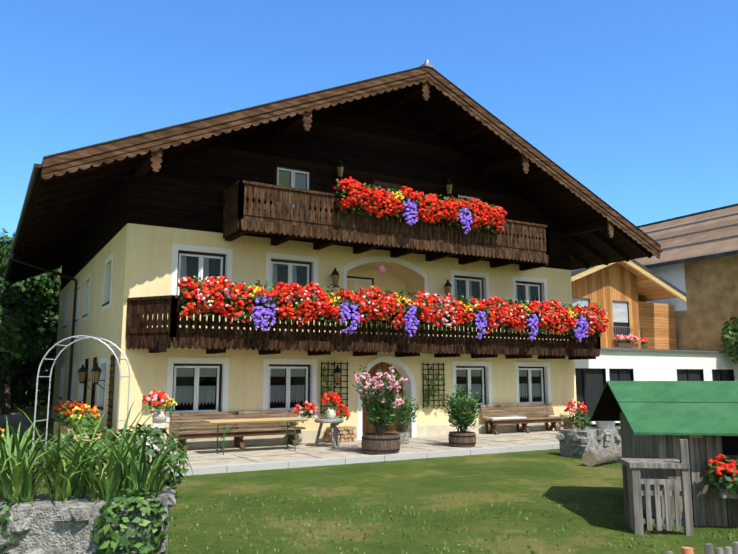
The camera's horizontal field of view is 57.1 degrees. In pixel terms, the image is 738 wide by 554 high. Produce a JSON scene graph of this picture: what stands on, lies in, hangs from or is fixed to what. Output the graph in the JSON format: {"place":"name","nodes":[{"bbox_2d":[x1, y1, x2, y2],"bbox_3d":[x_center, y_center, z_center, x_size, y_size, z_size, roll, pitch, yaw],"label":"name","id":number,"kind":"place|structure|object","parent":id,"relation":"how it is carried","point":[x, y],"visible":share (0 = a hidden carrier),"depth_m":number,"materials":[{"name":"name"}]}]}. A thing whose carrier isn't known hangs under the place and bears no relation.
{"place":"outdoors","nodes":[
{"label":"outdoors","id":0,"kind":"place"},
{"bbox_2d":[0,412,559,475],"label":"terrace","id":1,"kind":"structure","parent":0,"point":[238,459],"depth_m":16.51,"materials":[{"name":"stone paving slabs"},{"name":"pale stone edging"}]},
{"bbox_2d":[0,278,46,381],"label":"tree","id":2,"kind":"object","parent":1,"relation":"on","point":[12,303],"visible":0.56,"depth_m":26.20,"materials":[{"name":"green plant"}]},
{"bbox_2d":[0,352,55,409],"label":"hedge","id":3,"kind":"object","parent":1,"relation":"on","point":[23,381],"visible":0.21,"depth_m":37.43,"materials":[{"name":"green plant"}]},
{"bbox_2d":[53,399,101,453],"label":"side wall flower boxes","id":4,"kind":"object","parent":1,"relation":"on","point":[78,411],"visible":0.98,"depth_m":16.94,"materials":[{"name":"green plant"}]},
{"bbox_2d":[171,410,305,451],"bbox_3d":[-3.303,3.924,17.361,3.400,0.924,0.595,5,-10,-29],"label":"bench","id":5,"kind":"object","parent":1,"relation":"on","point":[238,434],"visible":0.73,"depth_m":17.31,"materials":[{"name":"brown wood"}]},
{"bbox_2d":[203,417,308,454],"bbox_3d":[-2.716,3.844,16.440,2.500,0.770,0.600,5,-10,-29],"label":"beer table","id":6,"kind":"object","parent":1,"relation":"on","point":[256,420],"visible":1,"depth_m":16.28,"materials":[{"name":"brown wood"}]},
{"bbox_2d":[52,102,576,449],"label":"facade","id":7,"kind":"structure","parent":1,"relation":"on","point":[152,233],"depth_m":19.68,"materials":[{"name":"paint"}]},
{"bbox_2d":[82,354,444,428],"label":"wall trellises","id":8,"kind":"object","parent":7,"relation":"attached to","point":[328,387],"depth_m":19.43,"materials":[{"name":"brown wood"}]},
{"bbox_2d":[77,160,452,390],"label":"wall lanterns","id":9,"kind":"object","parent":7,"relation":"attached to","point":[96,370],"depth_m":19.84,"materials":[{"name":"grey metal"}]},
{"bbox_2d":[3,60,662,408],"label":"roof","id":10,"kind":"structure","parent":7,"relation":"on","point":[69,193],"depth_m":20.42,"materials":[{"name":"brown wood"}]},
{"bbox_2d":[125,295,600,359],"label":"balcony","id":11,"kind":"structure","parent":7,"relation":"attached to","point":[210,339],"depth_m":18.02,"materials":[{"name":"brown wood"}]},
{"bbox_2d":[176,177,609,341],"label":"balcony flowers","id":12,"kind":"object","parent":11,"relation":"on","point":[447,206],"visible":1,"depth_m":18.92,"materials":[{"name":"red plant"}]},
{"bbox_2d":[223,180,549,270],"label":"balcony","id":13,"kind":"structure","parent":7,"relation":"attached to","point":[529,249],"depth_m":19.00,"materials":[{"name":"brown wood"}]},
{"bbox_2d":[293,392,349,447],"bbox_3d":[-1.132,3.741,17.857,1.605,1.401,1.224,5,-10,-29],"label":"stool","id":14,"kind":"object","parent":1,"relation":"on","point":[332,413],"visible":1,"depth_m":17.70,"materials":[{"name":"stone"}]},
{"bbox_2d":[324,426,356,442],"bbox_3d":[-0.796,4.394,18.915,0.875,0.439,0.342,5,-10,-29],"label":"firewood stack","id":15,"kind":"object","parent":1,"relation":"on","point":[345,433],"visible":0.71,"depth_m":18.83,"materials":[{"name":"beige wood"}]},
{"bbox_2d":[137,365,589,457],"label":"potted plants","id":16,"kind":"object","parent":1,"relation":"on","point":[382,406],"visible":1,"depth_m":16.20,"materials":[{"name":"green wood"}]},
{"bbox_2d":[480,403,564,434],"bbox_3d":[5.029,4.613,22.081,3.100,0.924,0.595,5,-10,-29],"label":"bench","id":17,"kind":"object","parent":1,"relation":"on","point":[497,418],"visible":0.92,"depth_m":22.05,"materials":[{"name":"brown wood"}]},
{"bbox_2d":[0,390,737,553],"bbox_3d":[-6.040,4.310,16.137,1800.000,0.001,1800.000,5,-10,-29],"label":"lawn ground","id":18,"kind":"structure","parent":0,"point":[565,481],"depth_m":9.99,"materials":[{"name":"green plant"}]},
{"bbox_2d":[0,306,29,368],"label":"tree","id":19,"kind":"object","parent":18,"relation":"on","point":[8,349],"visible":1,"depth_m":21.23,"materials":[{"name":"green plant"}]},
{"bbox_2d":[0,228,61,414],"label":"tree","id":20,"kind":"object","parent":18,"relation":"on","point":[44,288],"visible":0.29,"depth_m":33.91,"materials":[{"name":"green plant"}]},
{"bbox_2d":[32,335,129,480],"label":"rose arch","id":21,"kind":"structure","parent":18,"relation":"on","point":[107,345],"depth_m":11.75,"materials":[{"name":"white metal"}]},
{"bbox_2d":[0,402,220,553],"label":"flower bed","id":22,"kind":"object","parent":18,"relation":"on","point":[115,498],"visible":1,"depth_m":7.20,"materials":[{"name":"green plant"}]},
{"bbox_2d":[556,413,621,466],"bbox_3d":[5.367,3.781,16.267,1.803,1.105,3.253,-8,-12,44],"label":"stone planter","id":23,"kind":"object","parent":18,"relation":"on","point":[600,444],"visible":0.79,"depth_m":16.21,"materials":[{"name":"stone"}]},
{"bbox_2d":[590,381,737,535],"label":"playhouse","id":24,"kind":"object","parent":18,"relation":"on","point":[678,460],"depth_m":8.96,"materials":[{"name":"grey wood"}]},
{"bbox_2d":[634,203,737,363],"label":"neighbouring building","id":25,"kind":"structure","parent":18,"relation":"on","point":[697,262],"depth_m":33.02,"materials":[{"name":"brown paint"}]},
{"bbox_2d":[663,541,737,553],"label":"picket fence","id":26,"kind":"object","parent":18,"relation":"on","point":[708,548],"visible":1,"depth_m":4.21,"materials":[{"name":"grey wood"}]},
{"bbox_2d":[681,547,693,553],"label":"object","id":27,"kind":"object","parent":26,"relation":"on","point":[686,550],"visible":1,"depth_m":4.03,"materials":[{"name":"ceramic"}]},
{"bbox_2d":[0,0,737,371],"label":"sky","id":28,"kind":"structure","parent":0,"point":[635,100],"materials":[{"name":"blue"}]},
{"bbox_2d":[571,259,737,423],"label":"timber house","id":29,"kind":"structure","parent":0,"point":[638,339],"depth_m":29.56,"materials":[{"name":"brown wood"}]}
]}

